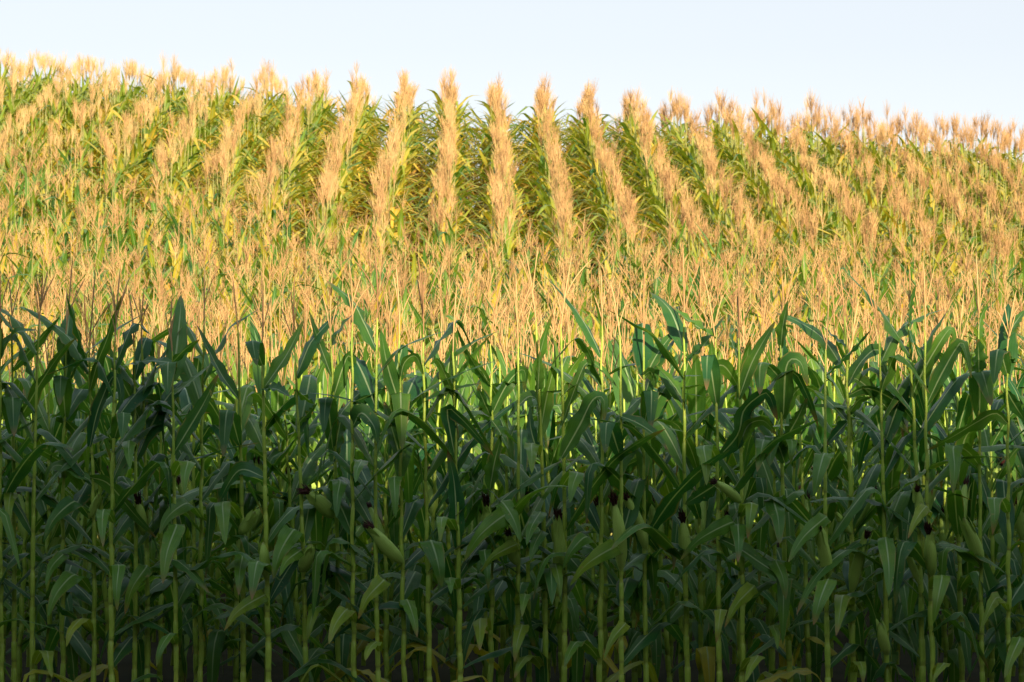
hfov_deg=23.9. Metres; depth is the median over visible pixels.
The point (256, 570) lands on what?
corn plant
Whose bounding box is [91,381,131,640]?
corn plant
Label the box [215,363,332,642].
corn plant
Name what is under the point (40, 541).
corn plant
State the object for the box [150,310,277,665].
corn plant
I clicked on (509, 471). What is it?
corn plant
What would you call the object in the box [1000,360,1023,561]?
corn plant
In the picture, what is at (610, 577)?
corn plant
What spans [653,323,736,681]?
corn plant
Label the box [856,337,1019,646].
corn plant
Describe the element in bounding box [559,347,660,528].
corn plant
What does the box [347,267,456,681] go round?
corn plant
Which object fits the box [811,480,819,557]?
corn plant
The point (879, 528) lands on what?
corn plant
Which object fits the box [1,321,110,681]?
corn plant
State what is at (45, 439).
corn plant
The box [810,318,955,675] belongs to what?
corn plant
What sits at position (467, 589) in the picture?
corn plant
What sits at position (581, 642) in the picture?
corn plant
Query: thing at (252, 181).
corn field
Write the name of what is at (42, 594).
corn plant
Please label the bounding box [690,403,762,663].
corn plant
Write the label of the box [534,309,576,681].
corn plant
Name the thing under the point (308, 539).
corn plant
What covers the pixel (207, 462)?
corn plant
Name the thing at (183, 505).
corn plant
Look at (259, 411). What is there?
corn plant
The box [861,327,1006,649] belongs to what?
corn plant
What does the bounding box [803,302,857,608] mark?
corn plant
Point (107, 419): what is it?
corn plant
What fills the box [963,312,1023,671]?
corn plant
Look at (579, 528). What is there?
corn plant
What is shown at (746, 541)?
corn plant
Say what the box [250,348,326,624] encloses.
corn plant
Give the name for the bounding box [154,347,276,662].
corn plant
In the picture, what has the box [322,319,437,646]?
corn plant
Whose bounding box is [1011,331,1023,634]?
corn plant
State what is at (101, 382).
corn plant
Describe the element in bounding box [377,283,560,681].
corn plant
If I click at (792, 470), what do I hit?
corn plant
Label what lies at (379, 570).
corn plant
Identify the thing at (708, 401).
corn plant
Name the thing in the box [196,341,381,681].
corn plant
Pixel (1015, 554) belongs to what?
corn plant
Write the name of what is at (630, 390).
corn plant
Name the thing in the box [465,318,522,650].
corn plant
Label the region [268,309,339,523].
corn plant
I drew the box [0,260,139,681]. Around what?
corn plant
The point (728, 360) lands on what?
corn plant
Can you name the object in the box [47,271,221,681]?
corn plant
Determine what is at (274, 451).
corn plant
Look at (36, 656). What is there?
corn plant
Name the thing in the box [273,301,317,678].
corn plant
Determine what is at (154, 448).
corn plant
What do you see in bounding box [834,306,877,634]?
corn plant
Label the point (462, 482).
corn plant
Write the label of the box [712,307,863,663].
corn plant
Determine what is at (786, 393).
corn plant
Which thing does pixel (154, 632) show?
corn plant
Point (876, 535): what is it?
corn plant
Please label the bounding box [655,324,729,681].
corn plant
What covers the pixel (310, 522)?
corn plant
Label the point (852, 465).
corn plant
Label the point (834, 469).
corn plant
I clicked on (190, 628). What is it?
corn plant
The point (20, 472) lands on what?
corn plant
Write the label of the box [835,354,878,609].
corn plant
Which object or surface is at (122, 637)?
corn plant
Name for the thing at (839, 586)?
corn plant
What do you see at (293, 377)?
corn plant
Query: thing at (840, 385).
corn plant
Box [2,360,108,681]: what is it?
corn plant
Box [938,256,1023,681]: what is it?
corn plant
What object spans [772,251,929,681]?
corn plant
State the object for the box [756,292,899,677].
corn plant
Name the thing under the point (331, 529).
corn plant
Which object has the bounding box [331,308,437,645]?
corn plant
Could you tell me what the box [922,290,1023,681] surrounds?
corn plant
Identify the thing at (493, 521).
corn plant
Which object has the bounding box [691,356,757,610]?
corn plant
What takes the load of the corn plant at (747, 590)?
on the ground
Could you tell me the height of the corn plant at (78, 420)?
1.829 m
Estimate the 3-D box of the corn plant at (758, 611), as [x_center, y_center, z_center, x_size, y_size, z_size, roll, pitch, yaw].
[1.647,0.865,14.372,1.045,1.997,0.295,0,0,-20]
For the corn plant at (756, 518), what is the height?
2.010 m
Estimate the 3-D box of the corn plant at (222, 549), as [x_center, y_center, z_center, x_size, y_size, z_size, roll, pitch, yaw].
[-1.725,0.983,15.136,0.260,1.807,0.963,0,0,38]
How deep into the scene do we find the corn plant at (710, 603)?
12.94 m
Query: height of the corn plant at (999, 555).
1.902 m
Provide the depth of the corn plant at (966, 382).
16.94 m
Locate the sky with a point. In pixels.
(937, 57)
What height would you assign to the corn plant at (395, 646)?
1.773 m
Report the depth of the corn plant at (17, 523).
15.94 m
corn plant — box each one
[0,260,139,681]
[0,269,141,681]
[0,274,73,681]
[1,319,72,638]
[1,320,73,611]
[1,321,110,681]
[2,275,155,681]
[2,282,75,681]
[2,289,144,681]
[2,336,103,666]
[2,346,71,681]
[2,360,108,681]
[2,361,32,571]
[6,326,137,681]
[6,345,90,677]
[7,359,51,654]
[7,365,27,586]
[7,421,43,610]
[9,343,170,639]
[10,331,74,631]
[11,309,95,666]
[15,314,181,681]
[24,375,164,670]
[24,471,133,653]
[38,334,98,575]
[41,380,129,638]
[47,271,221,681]
[58,338,101,681]
[72,345,274,681]
[74,332,158,641]
[75,301,163,681]
[78,306,285,681]
[80,323,126,545]
[87,326,167,617]
[87,333,217,681]
[90,326,205,641]
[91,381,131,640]
[92,290,223,681]
[96,322,225,653]
[98,380,132,639]
[104,306,144,564]
[106,424,133,574]
[108,352,179,641]
[114,295,282,681]
[116,310,188,677]
[118,346,233,665]
[122,289,255,681]
[125,266,264,681]
[128,364,149,561]
[132,341,224,640]
[146,322,300,656]
[150,305,227,678]
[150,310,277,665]
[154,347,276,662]
[155,316,270,665]
[157,317,261,653]
[162,298,274,681]
[166,331,219,606]
[177,343,292,681]
[178,272,350,681]
[185,338,331,681]
[196,324,230,631]
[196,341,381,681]
[197,277,335,681]
[198,317,295,678]
[201,332,288,575]
[212,334,325,628]
[213,282,339,681]
[213,354,271,637]
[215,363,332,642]
[220,315,323,679]
[221,386,310,616]
[233,303,290,642]
[239,302,382,681]
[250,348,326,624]
[256,339,422,668]
[263,354,294,523]
[266,376,399,648]
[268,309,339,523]
[268,309,383,630]
[272,275,409,681]
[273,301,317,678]
[273,316,388,664]
[279,247,496,681]
[281,338,451,681]
[287,316,344,605]
[289,323,321,607]
[289,346,384,670]
[290,279,451,681]
[298,338,382,681]
[301,264,425,681]
[314,257,516,681]
[318,299,537,681]
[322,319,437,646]
[325,342,373,665]
[328,335,381,640]
[328,362,468,572]
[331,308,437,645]
[337,292,431,681]
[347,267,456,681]
[355,342,425,681]
[355,345,396,665]
[360,323,408,574]
[369,292,539,678]
[371,319,507,681]
[371,349,500,657]
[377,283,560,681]
[381,316,407,611]
[387,319,463,677]
[395,321,535,621]
[396,371,469,654]
[408,333,417,539]
[408,336,471,627]
[411,335,479,592]
[412,324,433,440]
[413,309,560,624]
[415,304,458,678]
[416,314,618,681]
[423,302,593,681]
[425,328,473,593]
[447,308,559,676]
[449,341,502,681]
[456,317,467,610]
[457,278,567,681]
[458,313,481,589]
[462,275,611,681]
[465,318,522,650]
[467,332,539,624]
[468,247,662,681]
[474,342,554,605]
[476,307,610,665]
[478,299,632,670]
[480,253,664,681]
[480,340,553,681]
[485,333,504,474]
[497,329,529,638]
[497,340,538,614]
[498,305,654,631]
[500,341,556,677]
[502,336,612,625]
[504,312,617,664]
[511,273,706,681]
[511,312,624,681]
[519,322,579,554]
[523,338,577,581]
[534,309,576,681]
[536,344,667,681]
[537,348,630,628]
[541,276,741,681]
[548,324,670,681]
[555,309,676,681]
[555,332,642,647]
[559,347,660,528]
[564,310,671,617]
[565,321,581,470]
[566,320,735,681]
[567,310,723,677]
[570,281,691,681]
[572,364,735,653]
[576,329,694,593]
[578,338,612,463]
[581,364,665,663]
[586,242,755,681]
[586,374,726,681]
[587,297,703,681]
[588,316,727,658]
[591,319,727,604]
[630,270,831,681]
[635,346,805,681]
[640,352,721,678]
[646,321,740,550]
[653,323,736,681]
[653,493,670,605]
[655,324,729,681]
[663,336,756,618]
[669,283,843,681]
[669,346,776,622]
[670,382,754,597]
[672,332,711,407]
[673,329,733,652]
[676,301,809,681]
[687,272,834,681]
[688,316,746,636]
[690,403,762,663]
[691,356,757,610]
[694,316,739,646]
[710,349,813,672]
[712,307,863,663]
[714,310,801,665]
[716,324,879,681]
[716,339,777,603]
[719,297,795,675]
[720,308,830,652]
[721,333,830,681]
[731,342,755,615]
[744,331,781,664]
[753,325,837,625]
[754,284,893,681]
[755,332,779,546]
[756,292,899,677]
[756,323,812,681]
[759,328,874,618]
[767,316,889,677]
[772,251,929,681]
[778,357,843,598]
[779,391,855,666]
[781,299,972,681]
[796,266,1008,681]
[796,337,898,681]
[797,323,860,681]
[798,266,1023,681]
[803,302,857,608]
[808,359,854,591]
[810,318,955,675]
[810,329,848,584]
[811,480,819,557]
[813,347,909,591]
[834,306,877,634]
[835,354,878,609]
[838,327,1002,592]
[844,440,935,651]
[845,366,878,594]
[846,333,1013,675]
[853,314,940,664]
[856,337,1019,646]
[858,308,910,681]
[858,322,906,681]
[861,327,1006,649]
[866,351,1023,681]
[870,329,898,555]
[873,342,1016,651]
[878,345,943,546]
[893,262,979,681]
[894,338,956,681]
[896,292,940,681]
[908,304,963,570]
[908,321,939,629]
[917,294,992,681]
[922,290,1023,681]
[933,363,965,630]
[935,369,1019,639]
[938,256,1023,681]
[939,298,1023,681]
[943,336,1011,599]
[943,361,999,570]
[947,374,1019,636]
[952,384,976,651]
[962,340,1002,538]
[962,345,1023,681]
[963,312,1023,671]
[969,356,1023,681]
[971,347,1016,677]
[981,366,1020,576]
[998,393,1023,675]
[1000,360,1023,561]
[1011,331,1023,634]
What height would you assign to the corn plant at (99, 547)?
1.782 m
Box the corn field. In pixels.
[0,49,1023,681]
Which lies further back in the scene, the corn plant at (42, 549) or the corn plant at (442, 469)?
the corn plant at (42, 549)
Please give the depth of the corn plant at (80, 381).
11.39 m
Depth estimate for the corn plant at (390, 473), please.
11.32 m
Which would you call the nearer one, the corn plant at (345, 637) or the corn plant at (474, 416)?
the corn plant at (345, 637)
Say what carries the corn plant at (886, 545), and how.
on the ground
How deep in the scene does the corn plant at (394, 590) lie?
12.13 m
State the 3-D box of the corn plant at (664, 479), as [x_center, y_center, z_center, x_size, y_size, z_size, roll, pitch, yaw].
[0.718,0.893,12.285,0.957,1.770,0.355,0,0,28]
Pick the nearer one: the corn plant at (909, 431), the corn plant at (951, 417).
the corn plant at (909, 431)
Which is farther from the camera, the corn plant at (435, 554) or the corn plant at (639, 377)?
the corn plant at (639, 377)
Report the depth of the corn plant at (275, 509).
11.38 m
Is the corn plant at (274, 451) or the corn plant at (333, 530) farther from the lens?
the corn plant at (333, 530)
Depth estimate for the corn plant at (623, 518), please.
10.34 m
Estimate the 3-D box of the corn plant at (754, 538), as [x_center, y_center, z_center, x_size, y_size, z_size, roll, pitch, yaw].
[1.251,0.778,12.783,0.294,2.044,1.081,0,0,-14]
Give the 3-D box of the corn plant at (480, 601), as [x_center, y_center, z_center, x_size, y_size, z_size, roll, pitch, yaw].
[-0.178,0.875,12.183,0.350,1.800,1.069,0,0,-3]
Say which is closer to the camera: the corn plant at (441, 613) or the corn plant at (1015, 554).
the corn plant at (1015, 554)
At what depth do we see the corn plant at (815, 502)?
14.54 m
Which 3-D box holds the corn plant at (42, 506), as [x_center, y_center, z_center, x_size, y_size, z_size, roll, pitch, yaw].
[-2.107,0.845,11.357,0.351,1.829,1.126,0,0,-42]
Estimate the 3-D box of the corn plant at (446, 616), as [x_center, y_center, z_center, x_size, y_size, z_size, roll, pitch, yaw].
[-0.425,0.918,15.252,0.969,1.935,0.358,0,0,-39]
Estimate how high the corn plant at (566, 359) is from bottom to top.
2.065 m
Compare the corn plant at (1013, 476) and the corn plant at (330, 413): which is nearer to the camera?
the corn plant at (330, 413)
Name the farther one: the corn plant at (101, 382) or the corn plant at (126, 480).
the corn plant at (101, 382)
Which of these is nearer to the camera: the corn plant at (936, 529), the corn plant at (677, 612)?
the corn plant at (677, 612)
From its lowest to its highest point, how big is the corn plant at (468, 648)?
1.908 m
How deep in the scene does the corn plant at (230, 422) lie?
10.44 m
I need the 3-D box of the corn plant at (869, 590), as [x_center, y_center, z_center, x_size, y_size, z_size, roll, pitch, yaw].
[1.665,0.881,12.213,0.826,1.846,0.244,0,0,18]
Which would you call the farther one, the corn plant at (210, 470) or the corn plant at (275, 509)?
the corn plant at (210, 470)
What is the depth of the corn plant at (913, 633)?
11.39 m
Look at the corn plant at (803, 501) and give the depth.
11.47 m
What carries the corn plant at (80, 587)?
on the ground
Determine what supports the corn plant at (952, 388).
on the ground
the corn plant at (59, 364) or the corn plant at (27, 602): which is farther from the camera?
the corn plant at (27, 602)
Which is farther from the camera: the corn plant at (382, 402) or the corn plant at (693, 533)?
the corn plant at (693, 533)
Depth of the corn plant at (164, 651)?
14.42 m
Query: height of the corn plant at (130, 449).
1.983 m
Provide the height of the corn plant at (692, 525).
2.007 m
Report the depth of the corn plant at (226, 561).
13.63 m
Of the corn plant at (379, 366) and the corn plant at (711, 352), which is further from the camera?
the corn plant at (379, 366)
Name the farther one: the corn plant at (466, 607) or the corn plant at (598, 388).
the corn plant at (466, 607)
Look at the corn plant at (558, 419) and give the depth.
14.38 m
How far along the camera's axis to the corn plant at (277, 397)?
12.11 m
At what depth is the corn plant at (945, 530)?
12.24 m
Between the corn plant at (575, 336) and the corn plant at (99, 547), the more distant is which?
the corn plant at (575, 336)
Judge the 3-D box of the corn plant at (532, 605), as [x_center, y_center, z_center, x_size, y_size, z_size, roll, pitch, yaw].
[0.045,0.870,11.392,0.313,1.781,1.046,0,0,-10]
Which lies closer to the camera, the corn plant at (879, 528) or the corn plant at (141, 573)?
the corn plant at (141, 573)
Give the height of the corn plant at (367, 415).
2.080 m
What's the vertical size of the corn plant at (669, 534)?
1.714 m
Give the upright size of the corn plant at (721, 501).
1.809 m
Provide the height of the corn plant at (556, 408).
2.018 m
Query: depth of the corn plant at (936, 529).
14.47 m
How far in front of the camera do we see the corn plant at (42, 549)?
13.59 m
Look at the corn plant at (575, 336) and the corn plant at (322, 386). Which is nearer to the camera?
the corn plant at (322, 386)
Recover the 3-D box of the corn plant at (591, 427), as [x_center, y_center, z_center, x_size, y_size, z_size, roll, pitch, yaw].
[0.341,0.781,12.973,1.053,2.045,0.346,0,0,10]
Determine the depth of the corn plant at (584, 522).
13.67 m
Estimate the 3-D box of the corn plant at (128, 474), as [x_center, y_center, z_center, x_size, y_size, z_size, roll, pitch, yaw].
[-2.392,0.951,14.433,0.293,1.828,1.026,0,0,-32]
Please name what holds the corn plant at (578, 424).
on the ground
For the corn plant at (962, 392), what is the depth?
16.73 m
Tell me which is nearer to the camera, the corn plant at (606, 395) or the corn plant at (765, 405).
the corn plant at (765, 405)
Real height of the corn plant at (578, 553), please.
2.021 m
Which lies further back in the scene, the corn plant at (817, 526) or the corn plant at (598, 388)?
the corn plant at (598, 388)
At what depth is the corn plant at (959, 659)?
11.35 m
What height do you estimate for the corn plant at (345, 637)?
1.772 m
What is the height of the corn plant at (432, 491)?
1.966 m
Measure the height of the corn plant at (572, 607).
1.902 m
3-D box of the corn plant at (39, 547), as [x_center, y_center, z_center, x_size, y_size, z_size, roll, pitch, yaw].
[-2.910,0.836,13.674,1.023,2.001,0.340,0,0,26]
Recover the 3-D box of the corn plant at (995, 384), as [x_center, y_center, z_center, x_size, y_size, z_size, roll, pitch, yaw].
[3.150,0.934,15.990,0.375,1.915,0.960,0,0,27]
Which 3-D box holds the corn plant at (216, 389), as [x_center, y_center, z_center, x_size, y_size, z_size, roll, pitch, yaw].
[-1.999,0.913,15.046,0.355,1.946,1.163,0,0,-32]
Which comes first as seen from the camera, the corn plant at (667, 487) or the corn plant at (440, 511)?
the corn plant at (667, 487)
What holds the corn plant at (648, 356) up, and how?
on the ground
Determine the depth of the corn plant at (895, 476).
11.41 m
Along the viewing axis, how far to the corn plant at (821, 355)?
16.04 m
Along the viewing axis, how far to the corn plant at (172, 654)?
13.67 m
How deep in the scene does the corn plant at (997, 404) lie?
12.14 m
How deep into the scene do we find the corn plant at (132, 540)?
16.85 m
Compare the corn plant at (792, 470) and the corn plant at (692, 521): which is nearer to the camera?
the corn plant at (792, 470)
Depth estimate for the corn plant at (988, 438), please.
11.38 m
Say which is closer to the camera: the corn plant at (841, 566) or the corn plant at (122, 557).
the corn plant at (122, 557)
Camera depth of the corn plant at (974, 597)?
14.47 m
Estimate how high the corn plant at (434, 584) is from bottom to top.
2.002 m
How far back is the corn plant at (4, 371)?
16.73 m
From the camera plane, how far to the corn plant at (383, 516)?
15.14 m
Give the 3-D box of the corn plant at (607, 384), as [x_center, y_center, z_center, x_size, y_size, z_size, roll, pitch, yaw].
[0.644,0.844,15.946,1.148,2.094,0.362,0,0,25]
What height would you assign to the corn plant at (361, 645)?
1.788 m
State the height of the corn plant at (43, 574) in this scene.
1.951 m
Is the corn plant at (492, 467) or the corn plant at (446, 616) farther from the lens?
the corn plant at (446, 616)
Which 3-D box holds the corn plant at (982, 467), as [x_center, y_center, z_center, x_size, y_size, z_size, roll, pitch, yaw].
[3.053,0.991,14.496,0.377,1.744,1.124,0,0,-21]
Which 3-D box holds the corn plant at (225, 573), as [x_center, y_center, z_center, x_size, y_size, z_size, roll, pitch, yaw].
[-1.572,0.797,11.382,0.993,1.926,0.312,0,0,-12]
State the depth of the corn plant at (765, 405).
13.67 m
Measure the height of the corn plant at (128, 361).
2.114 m
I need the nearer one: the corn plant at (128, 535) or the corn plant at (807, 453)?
the corn plant at (807, 453)
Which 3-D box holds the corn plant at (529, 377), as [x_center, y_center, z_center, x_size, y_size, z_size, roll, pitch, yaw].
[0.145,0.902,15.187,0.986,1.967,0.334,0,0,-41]
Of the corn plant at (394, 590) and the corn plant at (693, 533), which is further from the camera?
the corn plant at (693, 533)
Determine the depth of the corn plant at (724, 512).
12.20 m
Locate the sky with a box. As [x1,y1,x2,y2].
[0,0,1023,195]
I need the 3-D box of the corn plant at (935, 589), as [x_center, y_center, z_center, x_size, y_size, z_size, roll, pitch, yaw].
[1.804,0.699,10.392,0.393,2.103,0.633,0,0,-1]
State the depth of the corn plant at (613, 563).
12.97 m
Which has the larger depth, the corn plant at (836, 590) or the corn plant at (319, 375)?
the corn plant at (836, 590)
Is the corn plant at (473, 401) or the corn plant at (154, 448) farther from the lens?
the corn plant at (473, 401)
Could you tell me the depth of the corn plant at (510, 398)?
15.18 m
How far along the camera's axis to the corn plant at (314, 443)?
12.91 m
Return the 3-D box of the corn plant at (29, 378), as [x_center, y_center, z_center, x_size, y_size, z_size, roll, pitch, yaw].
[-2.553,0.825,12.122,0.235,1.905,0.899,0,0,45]
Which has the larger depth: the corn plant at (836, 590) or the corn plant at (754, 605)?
the corn plant at (754, 605)
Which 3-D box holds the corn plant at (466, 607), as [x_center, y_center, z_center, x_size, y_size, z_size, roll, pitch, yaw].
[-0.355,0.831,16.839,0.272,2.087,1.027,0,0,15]
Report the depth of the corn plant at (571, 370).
12.83 m
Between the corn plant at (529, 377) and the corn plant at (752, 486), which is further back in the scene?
the corn plant at (529, 377)
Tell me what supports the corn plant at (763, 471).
on the ground
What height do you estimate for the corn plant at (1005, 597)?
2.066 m
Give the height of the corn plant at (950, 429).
1.867 m
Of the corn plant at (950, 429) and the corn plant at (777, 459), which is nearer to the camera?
the corn plant at (950, 429)
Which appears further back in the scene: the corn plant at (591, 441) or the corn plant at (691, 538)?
the corn plant at (691, 538)
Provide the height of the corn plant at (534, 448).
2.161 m
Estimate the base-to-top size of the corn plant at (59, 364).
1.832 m
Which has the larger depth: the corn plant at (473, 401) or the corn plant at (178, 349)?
the corn plant at (473, 401)
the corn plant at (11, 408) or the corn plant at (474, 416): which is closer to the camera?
the corn plant at (11, 408)
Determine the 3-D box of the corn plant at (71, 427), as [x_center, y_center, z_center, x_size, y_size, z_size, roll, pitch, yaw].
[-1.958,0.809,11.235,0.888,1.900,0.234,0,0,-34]
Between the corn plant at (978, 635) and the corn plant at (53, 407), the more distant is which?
the corn plant at (978, 635)
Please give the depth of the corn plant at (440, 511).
13.71 m
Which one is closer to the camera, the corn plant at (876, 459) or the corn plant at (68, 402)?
the corn plant at (68, 402)
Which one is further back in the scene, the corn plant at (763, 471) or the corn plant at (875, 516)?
the corn plant at (875, 516)
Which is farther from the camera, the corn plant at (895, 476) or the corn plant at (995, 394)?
the corn plant at (995, 394)
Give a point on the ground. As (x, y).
(125, 666)
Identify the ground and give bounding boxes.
[5,178,1018,681]
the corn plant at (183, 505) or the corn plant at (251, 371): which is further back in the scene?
the corn plant at (251, 371)
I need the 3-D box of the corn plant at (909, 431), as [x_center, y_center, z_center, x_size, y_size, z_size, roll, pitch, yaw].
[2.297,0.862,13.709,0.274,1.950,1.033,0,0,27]
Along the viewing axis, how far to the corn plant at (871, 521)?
14.56 m
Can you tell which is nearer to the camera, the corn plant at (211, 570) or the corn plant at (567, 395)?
the corn plant at (211, 570)
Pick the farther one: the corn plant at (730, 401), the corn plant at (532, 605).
the corn plant at (730, 401)
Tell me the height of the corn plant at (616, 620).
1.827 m
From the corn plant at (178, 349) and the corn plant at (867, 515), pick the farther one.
the corn plant at (867, 515)
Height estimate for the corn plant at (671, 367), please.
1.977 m
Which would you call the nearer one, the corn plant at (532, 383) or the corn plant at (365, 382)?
the corn plant at (365, 382)
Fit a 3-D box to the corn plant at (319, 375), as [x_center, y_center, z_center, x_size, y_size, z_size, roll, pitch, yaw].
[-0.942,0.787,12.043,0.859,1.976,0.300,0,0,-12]
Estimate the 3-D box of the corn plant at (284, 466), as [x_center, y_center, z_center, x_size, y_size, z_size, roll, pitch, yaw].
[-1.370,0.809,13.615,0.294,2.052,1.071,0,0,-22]
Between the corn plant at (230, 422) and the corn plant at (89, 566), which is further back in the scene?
the corn plant at (89, 566)
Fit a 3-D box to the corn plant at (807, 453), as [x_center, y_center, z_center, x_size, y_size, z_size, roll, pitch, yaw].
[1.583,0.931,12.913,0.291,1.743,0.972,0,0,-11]
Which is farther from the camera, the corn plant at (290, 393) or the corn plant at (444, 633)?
the corn plant at (290, 393)
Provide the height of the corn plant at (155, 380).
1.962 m
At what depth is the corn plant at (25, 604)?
13.57 m
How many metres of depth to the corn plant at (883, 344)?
15.23 m
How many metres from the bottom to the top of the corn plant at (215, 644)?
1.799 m
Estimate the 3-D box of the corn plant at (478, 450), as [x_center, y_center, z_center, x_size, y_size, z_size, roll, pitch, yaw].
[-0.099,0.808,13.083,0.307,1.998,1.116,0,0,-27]
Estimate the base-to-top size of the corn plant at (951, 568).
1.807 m
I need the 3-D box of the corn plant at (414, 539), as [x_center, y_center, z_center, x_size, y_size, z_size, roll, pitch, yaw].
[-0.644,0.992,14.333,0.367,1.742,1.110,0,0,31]
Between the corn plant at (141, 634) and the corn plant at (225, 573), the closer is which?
the corn plant at (225, 573)
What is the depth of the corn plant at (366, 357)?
13.63 m
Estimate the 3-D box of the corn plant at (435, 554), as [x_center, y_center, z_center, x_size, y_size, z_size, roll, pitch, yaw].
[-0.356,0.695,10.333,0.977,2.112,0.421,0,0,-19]
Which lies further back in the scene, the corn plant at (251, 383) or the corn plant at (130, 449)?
the corn plant at (251, 383)
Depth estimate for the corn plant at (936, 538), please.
15.09 m
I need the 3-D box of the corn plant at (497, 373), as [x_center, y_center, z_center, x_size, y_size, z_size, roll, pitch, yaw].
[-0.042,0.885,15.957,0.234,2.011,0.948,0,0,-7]
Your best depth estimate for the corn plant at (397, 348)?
14.47 m
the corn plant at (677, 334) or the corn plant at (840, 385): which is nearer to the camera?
the corn plant at (677, 334)
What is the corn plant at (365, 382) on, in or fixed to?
on the ground
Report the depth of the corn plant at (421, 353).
16.86 m
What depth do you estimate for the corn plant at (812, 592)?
15.24 m
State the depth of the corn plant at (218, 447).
12.06 m
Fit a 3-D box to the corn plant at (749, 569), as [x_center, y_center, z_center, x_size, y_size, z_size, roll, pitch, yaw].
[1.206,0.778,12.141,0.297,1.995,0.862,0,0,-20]
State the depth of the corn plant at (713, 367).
10.39 m
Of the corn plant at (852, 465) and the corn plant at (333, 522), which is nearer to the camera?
the corn plant at (333, 522)
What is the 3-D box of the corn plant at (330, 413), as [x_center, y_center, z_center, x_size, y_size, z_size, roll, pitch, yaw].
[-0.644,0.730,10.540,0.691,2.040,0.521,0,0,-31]
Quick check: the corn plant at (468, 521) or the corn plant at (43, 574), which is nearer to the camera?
the corn plant at (468, 521)
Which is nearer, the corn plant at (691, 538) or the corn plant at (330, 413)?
the corn plant at (330, 413)
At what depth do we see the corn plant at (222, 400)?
14.31 m
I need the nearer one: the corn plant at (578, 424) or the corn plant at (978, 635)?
the corn plant at (578, 424)
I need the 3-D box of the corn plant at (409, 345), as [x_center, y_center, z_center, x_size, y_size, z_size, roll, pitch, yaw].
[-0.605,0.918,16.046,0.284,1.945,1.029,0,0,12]
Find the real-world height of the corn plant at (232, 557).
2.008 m
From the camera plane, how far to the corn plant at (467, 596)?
13.62 m
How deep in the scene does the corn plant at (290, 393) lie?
14.36 m
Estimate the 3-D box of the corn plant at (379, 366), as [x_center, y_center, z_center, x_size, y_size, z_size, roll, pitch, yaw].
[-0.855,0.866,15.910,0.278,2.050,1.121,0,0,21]
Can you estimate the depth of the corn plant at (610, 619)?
12.92 m
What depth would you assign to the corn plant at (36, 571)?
14.37 m

